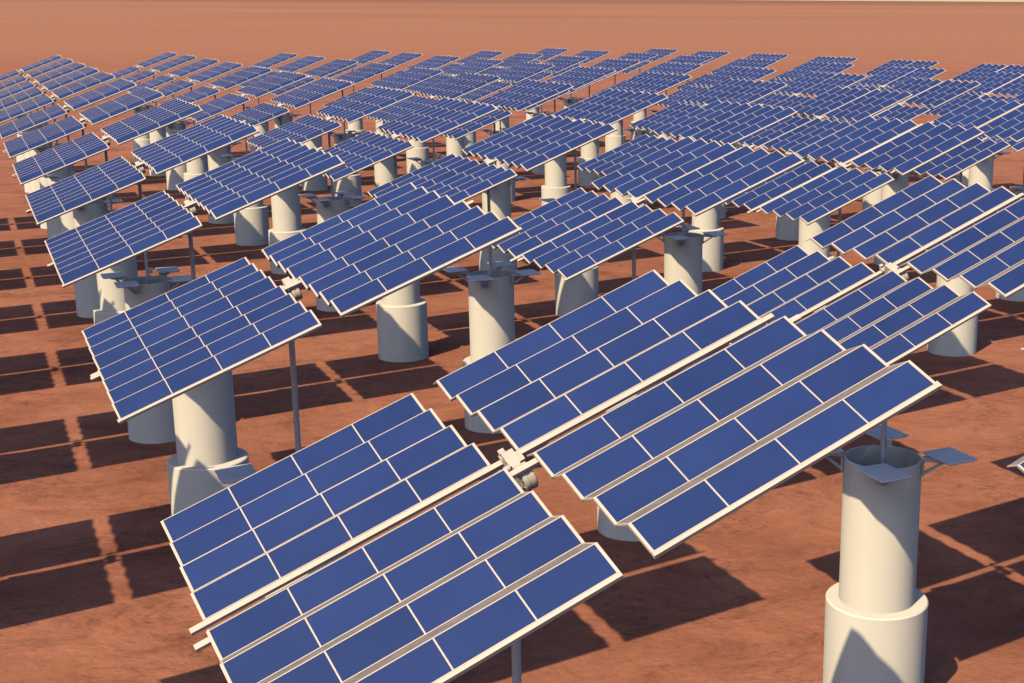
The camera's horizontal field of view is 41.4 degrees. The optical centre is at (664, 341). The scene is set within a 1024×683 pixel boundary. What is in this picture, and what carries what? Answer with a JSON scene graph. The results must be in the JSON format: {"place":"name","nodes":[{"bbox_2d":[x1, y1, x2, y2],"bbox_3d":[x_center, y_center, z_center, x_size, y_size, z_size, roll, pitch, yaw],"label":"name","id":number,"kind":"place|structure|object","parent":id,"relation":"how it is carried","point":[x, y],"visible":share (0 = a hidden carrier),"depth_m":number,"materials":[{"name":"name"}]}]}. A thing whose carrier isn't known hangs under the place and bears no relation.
{"place":"outdoors","nodes":[
{"label":"outdoors","id":0,"kind":"place"},
{"bbox_2d":[0,0,1023,682],"bbox_3d":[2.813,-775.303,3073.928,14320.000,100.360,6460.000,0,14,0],"label":"ground","id":1,"kind":"structure","parent":0,"point":[94,586],"depth_m":52.59,"materials":[{"name":"red soil"}]},
{"bbox_2d":[0,54,62,161],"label":"solar tracker","id":2,"kind":"object","parent":1,"relation":"on","point":[30,67],"visible":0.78,"depth_m":126.37,"materials":[{"name":"glass"}]},
{"bbox_2d":[0,58,73,192],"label":"solar tracker","id":3,"kind":"object","parent":1,"relation":"on","point":[36,73],"visible":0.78,"depth_m":115.13,"materials":[{"name":"glass"}]},
{"bbox_2d":[0,62,86,192],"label":"solar tracker","id":4,"kind":"object","parent":1,"relation":"on","point":[40,80],"visible":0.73,"depth_m":104.62,"materials":[{"name":"glass"}]},
{"bbox_2d":[0,66,99,228],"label":"solar tracker","id":5,"kind":"object","parent":1,"relation":"on","point":[24,96],"visible":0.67,"depth_m":95.16,"materials":[{"name":"glass"}]},
{"bbox_2d":[0,72,115,238],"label":"solar tracker","id":6,"kind":"object","parent":1,"relation":"on","point":[54,228],"visible":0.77,"depth_m":86.52,"materials":[{"name":"glass"}]},
{"bbox_2d":[0,78,137,232],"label":"solar tracker","id":7,"kind":"object","parent":1,"relation":"on","point":[57,110],"visible":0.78,"depth_m":76.17,"materials":[{"name":"glass"}]},
{"bbox_2d":[3,87,164,317],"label":"solar tracker","id":8,"kind":"object","parent":1,"relation":"on","point":[86,296],"visible":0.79,"depth_m":67.39,"materials":[{"name":"glass"}]},
{"bbox_2d":[12,98,202,324],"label":"solar tracker","id":9,"kind":"object","parent":1,"relation":"on","point":[62,156],"visible":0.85,"depth_m":57.34,"materials":[{"name":"glass"}]},
{"bbox_2d":[106,52,177,161],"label":"solar tracker","id":10,"kind":"object","parent":1,"relation":"on","point":[141,141],"visible":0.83,"depth_m":139.11,"materials":[{"name":"glass"}]},
{"bbox_2d":[25,114,259,443],"bbox_3d":[-18.491,-1.981,48.082,7.472,11.644,6.791,-7,15,-27],"label":"solar tracker","id":11,"kind":"object","parent":1,"relation":"on","point":[155,425],"visible":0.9,"depth_m":47.23,"materials":[{"name":"glass"}]},
{"bbox_2d":[125,55,196,175],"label":"solar tracker","id":12,"kind":"object","parent":1,"relation":"on","point":[157,135],"visible":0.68,"depth_m":128.60,"materials":[{"name":"glass"}]},
{"bbox_2d":[126,58,219,189],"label":"solar tracker","id":13,"kind":"object","parent":1,"relation":"on","point":[174,177],"visible":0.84,"depth_m":118.06,"materials":[{"name":"glass"}]},
{"bbox_2d":[44,138,345,514],"bbox_3d":[-13.236,0.409,38.220,7.472,11.644,6.791,-7,15,-27],"label":"solar tracker","id":14,"kind":"object","parent":1,"relation":"on","point":[205,428],"visible":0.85,"depth_m":37.66,"materials":[{"name":"glass"}]},
{"bbox_2d":[151,62,243,204],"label":"solar tracker","id":15,"kind":"object","parent":1,"relation":"on","point":[197,167],"visible":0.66,"depth_m":108.79,"materials":[{"name":"glass"}]},
{"bbox_2d":[159,66,272,223],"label":"solar tracker","id":16,"kind":"object","parent":1,"relation":"on","point":[216,159],"visible":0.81,"depth_m":98.82,"materials":[{"name":"glass"}]},
{"bbox_2d":[186,71,307,245],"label":"solar tracker","id":17,"kind":"object","parent":1,"relation":"on","point":[251,223],"visible":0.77,"depth_m":89.67,"materials":[{"name":"glass"}]},
{"bbox_2d":[216,52,297,152],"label":"solar tracker","id":18,"kind":"object","parent":1,"relation":"on","point":[269,63],"visible":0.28,"depth_m":138.33,"materials":[{"name":"glass"}]},
{"bbox_2d":[238,55,325,127],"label":"solar tracker","id":19,"kind":"object","parent":1,"relation":"on","point":[300,64],"visible":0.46,"depth_m":127.80,"materials":[{"name":"glass"}]},
{"bbox_2d":[228,77,353,273],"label":"solar tracker","id":20,"kind":"object","parent":1,"relation":"on","point":[286,214],"visible":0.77,"depth_m":79.55,"materials":[{"name":"glass"}]},
{"bbox_2d":[81,182,522,597],"bbox_3d":[-7.366,3.084,27.183,7.472,11.644,6.791,-7,15,-27],"label":"solar tracker","id":21,"kind":"object","parent":1,"relation":"on","point":[168,346],"visible":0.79,"depth_m":25.42,"materials":[{"name":"glass"}]},
{"bbox_2d":[267,58,357,190],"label":"solar tracker","id":22,"kind":"object","parent":1,"relation":"on","point":[319,183],"visible":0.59,"depth_m":118.10,"materials":[{"name":"glass"}]},
{"bbox_2d":[246,86,414,311],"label":"solar tracker","id":23,"kind":"object","parent":1,"relation":"on","point":[349,110],"visible":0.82,"depth_m":69.00,"materials":[{"name":"glass"}]},
{"bbox_2d":[308,62,396,206],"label":"solar tracker","id":24,"kind":"object","parent":1,"relation":"on","point":[351,183],"visible":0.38,"depth_m":108.34,"materials":[{"name":"glass"}]},
{"bbox_2d":[323,50,390,135],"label":"solar tracker","id":25,"kind":"object","parent":1,"relation":"on","point":[363,59],"visible":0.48,"depth_m":151.30,"materials":[{"name":"glass"}]},
{"bbox_2d":[323,67,443,198],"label":"solar tracker","id":26,"kind":"object","parent":1,"relation":"on","point":[384,169],"visible":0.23,"depth_m":98.14,"materials":[{"name":"glass"}]},
{"bbox_2d":[375,52,422,137],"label":"solar tracker","id":27,"kind":"object","parent":1,"relation":"on","point":[400,59],"visible":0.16,"depth_m":141.42,"materials":[{"name":"glass"}]},
{"bbox_2d":[323,97,497,361],"bbox_3d":[-11.841,-4.729,59.611,7.472,11.644,6.791,-7,15,-27],"label":"solar tracker","id":28,"kind":"object","parent":1,"relation":"on","point":[402,327],"visible":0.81,"depth_m":59.36,"materials":[{"name":"glass"}]},
{"bbox_2d":[370,55,459,172],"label":"solar tracker","id":29,"kind":"object","parent":1,"relation":"on","point":[419,149],"visible":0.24,"depth_m":131.71,"materials":[{"name":"glass"}]},
{"bbox_2d":[366,72,500,166],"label":"solar tracker","id":30,"kind":"object","parent":1,"relation":"on","point":[463,84],"visible":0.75,"depth_m":87.35,"materials":[{"name":"glass"}]},
{"bbox_2d":[404,58,503,158],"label":"solar tracker","id":31,"kind":"object","parent":1,"relation":"on","point":[475,66],"visible":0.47,"depth_m":121.28,"materials":[{"name":"glass"}]},
{"bbox_2d":[438,50,503,147],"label":"solar tracker","id":32,"kind":"object","parent":1,"relation":"on","point":[470,139],"visible":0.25,"depth_m":152.00,"materials":[{"name":"glass"}]},
{"bbox_2d":[367,113,616,432],"bbox_3d":[-6.421,-2.261,49.428,7.472,11.644,6.791,-7,15,-27],"label":"solar tracker","id":33,"kind":"object","parent":1,"relation":"on","point":[534,142],"visible":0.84,"depth_m":48.85,"materials":[{"name":"glass"}]},
{"bbox_2d":[457,62,554,201],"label":"solar tracker","id":34,"kind":"object","parent":1,"relation":"on","point":[520,72],"visible":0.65,"depth_m":109.70,"materials":[{"name":"glass"}]},
{"bbox_2d":[440,79,573,277],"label":"solar tracker","id":35,"kind":"object","parent":1,"relation":"on","point":[524,95],"visible":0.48,"depth_m":77.85,"materials":[{"name":"glass"}]},
{"bbox_2d":[478,52,542,130],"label":"solar tracker","id":36,"kind":"object","parent":1,"relation":"on","point":[514,60],"visible":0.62,"depth_m":141.53,"materials":[{"name":"glass"}]},
{"bbox_2d":[503,48,568,120],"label":"solar tracker","id":37,"kind":"object","parent":1,"relation":"on","point":[547,53],"visible":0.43,"depth_m":166.06,"materials":[{"name":"glass"}]},
{"bbox_2d":[502,55,587,173],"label":"solar tracker","id":38,"kind":"object","parent":1,"relation":"on","point":[561,62],"visible":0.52,"depth_m":130.69,"materials":[{"name":"glass"}]},
{"bbox_2d":[160,270,941,682],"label":"solar tracker","id":39,"kind":"object","parent":1,"relation":"on","point":[448,590],"visible":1,"depth_m":14.95,"materials":[{"name":"glass"}]},
{"bbox_2d":[525,66,616,205],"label":"solar tracker","id":40,"kind":"object","parent":1,"relation":"on","point":[555,186],"visible":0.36,"depth_m":101.12,"materials":[{"name":"glass"}]},
{"bbox_2d":[544,50,610,149],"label":"solar tracker","id":41,"kind":"object","parent":1,"relation":"on","point":[591,55],"visible":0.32,"depth_m":155.57,"materials":[{"name":"glass"}]},
{"bbox_2d":[539,88,668,316],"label":"solar tracker","id":42,"kind":"object","parent":1,"relation":"on","point":[610,106],"visible":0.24,"depth_m":68.34,"materials":[{"name":"glass"}]},
{"bbox_2d":[567,58,640,185],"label":"solar tracker","id":43,"kind":"object","parent":1,"relation":"on","point":[589,151],"visible":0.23,"depth_m":122.31,"materials":[{"name":"glass"}]},
{"bbox_2d":[562,72,692,203],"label":"solar tracker","id":44,"kind":"object","parent":1,"relation":"on","point":[653,82],"visible":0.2,"depth_m":90.97,"materials":[{"name":"glass"}]},
{"bbox_2d":[598,52,657,152],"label":"solar tracker","id":45,"kind":"object","parent":1,"relation":"on","point":[613,140],"visible":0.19,"depth_m":145.95,"materials":[{"name":"glass"}]},
{"bbox_2d":[591,62,702,200],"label":"solar tracker","id":46,"kind":"object","parent":1,"relation":"on","point":[675,68],"visible":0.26,"depth_m":112.17,"materials":[{"name":"glass"}]},
{"bbox_2d":[491,136,804,540],"bbox_3d":[-0.924,0.206,39.250,7.472,11.644,6.791,-7,15,-27],"label":"solar tracker","id":47,"kind":"object","parent":1,"relation":"on","point":[573,234],"visible":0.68,"depth_m":37.67,"materials":[{"name":"glass"}]},
{"bbox_2d":[619,48,677,139],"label":"solar tracker","id":48,"kind":"object","parent":1,"relation":"on","point":[661,53],"visible":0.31,"depth_m":165.11,"materials":[{"name":"glass"}]},
{"bbox_2d":[627,55,713,139],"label":"solar tracker","id":49,"kind":"object","parent":1,"relation":"on","point":[691,60],"visible":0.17,"depth_m":135.49,"materials":[{"name":"glass"}]},
{"bbox_2d":[576,100,797,369],"bbox_3d":[0.779,-4.407,58.461,7.472,11.644,6.791,-7,15,-27],"label":"solar tracker","id":50,"kind":"object","parent":1,"relation":"on","point":[719,121],"visible":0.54,"depth_m":57.93,"materials":[{"name":"glass"}]},
{"bbox_2d":[678,50,729,140],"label":"solar tracker","id":51,"kind":"object","parent":1,"relation":"on","point":[715,55],"visible":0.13,"depth_m":154.31,"materials":[{"name":"glass"}]},
{"bbox_2d":[629,78,787,271],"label":"solar tracker","id":52,"kind":"object","parent":1,"relation":"on","point":[732,91],"visible":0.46,"depth_m":81.08,"materials":[{"name":"glass"}]},
{"bbox_2d":[654,66,776,218],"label":"solar tracker","id":53,"kind":"object","parent":1,"relation":"on","point":[755,74],"visible":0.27,"depth_m":102.66,"materials":[{"name":"glass"}]},
{"bbox_2d":[675,58,777,145],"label":"solar tracker","id":54,"kind":"object","parent":1,"relation":"on","point":[750,63],"visible":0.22,"depth_m":125.75,"materials":[{"name":"glass"}]},
{"bbox_2d":[709,53,787,148],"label":"solar tracker","id":55,"kind":"object","parent":1,"relation":"on","point":[768,56],"visible":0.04,"depth_m":144.40,"materials":[{"name":"glass"}]},
{"bbox_2d":[749,71,866,240],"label":"solar tracker","id":56,"kind":"object","parent":1,"relation":"on","point":[812,83],"visible":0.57,"depth_m":92.66,"materials":[{"name":"glass"}]},
{"bbox_2d":[765,56,857,162],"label":"solar tracker","id":57,"kind":"object","parent":1,"relation":"on","point":[833,59],"visible":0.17,"depth_m":133.63,"materials":[{"name":"glass"}]},
{"bbox_2d":[769,62,854,153],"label":"solar tracker","id":58,"kind":"object","parent":1,"relation":"on","point":[816,67],"visible":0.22,"depth_m":115.12,"materials":[{"name":"glass"}]},
{"bbox_2d":[737,86,912,259],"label":"solar tracker","id":59,"kind":"object","parent":1,"relation":"on","point":[792,134],"visible":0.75,"depth_m":70.37,"materials":[{"name":"glass"}]},
{"bbox_2d":[724,116,984,312],"bbox_3d":[6.218,-2.030,48.656,7.472,11.644,6.791,-7,15,-27],"label":"solar tracker","id":60,"kind":"object","parent":1,"relation":"on","point":[810,192],"visible":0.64,"depth_m":46.89,"materials":[{"name":"glass"}]},
{"bbox_2d":[711,175,1023,682],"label":"solar tracker","id":61,"kind":"object","parent":1,"relation":"on","point":[876,612],"visible":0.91,"depth_m":28.58,"materials":[{"name":"glass"}]},
{"bbox_2d":[849,59,939,87],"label":"solar tracker","id":62,"kind":"object","parent":1,"relation":"on","point":[917,64],"visible":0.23,"depth_m":123.33,"materials":[{"name":"glass"}]},
{"bbox_2d":[849,66,946,210],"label":"solar tracker","id":63,"kind":"object","parent":1,"relation":"on","point":[891,76],"visible":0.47,"depth_m":104.52,"materials":[{"name":"glass"}]},
{"bbox_2d":[829,77,980,265],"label":"solar tracker","id":64,"kind":"object","parent":1,"relation":"on","point":[936,93],"visible":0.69,"depth_m":81.92,"materials":[{"name":"glass"}]},
{"bbox_2d":[879,97,1023,356],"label":"solar tracker","id":65,"kind":"object","parent":1,"relation":"on","point":[1002,120],"visible":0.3,"depth_m":60.64,"materials":[{"name":"glass"}]},
{"bbox_2d":[924,71,1023,188],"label":"solar tracker","id":66,"kind":"object","parent":1,"relation":"on","point":[1002,83],"visible":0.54,"depth_m":93.70,"materials":[{"name":"glass"}]},
{"bbox_2d":[925,193,1023,350],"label":"solar tracker","id":67,"kind":"object","parent":1,"relation":"on","point":[972,225],"visible":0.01,"depth_m":38.36,"materials":[{"name":"glass"}]},
{"bbox_2d":[952,63,1023,186],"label":"solar tracker","id":68,"kind":"object","parent":1,"relation":"on","point":[977,72],"visible":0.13,"depth_m":112.48,"materials":[{"name":"glass"}]},
{"bbox_2d":[978,93,1023,300],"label":"solar tracker","id":69,"kind":"object","parent":1,"relation":"on","point":[1018,295],"visible":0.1,"depth_m":73.04,"materials":[{"name":"glass"}]},
{"bbox_2d":[1007,456,1023,472],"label":"solar tracker","id":70,"kind":"object","parent":1,"relation":"on","point":[1019,463],"visible":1,"depth_m":19.56,"materials":[{"name":"metal"}]},
{"bbox_2d":[815,0,1023,1],"label":"sky","id":71,"kind":"structure","parent":0,"point":[815,0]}
]}

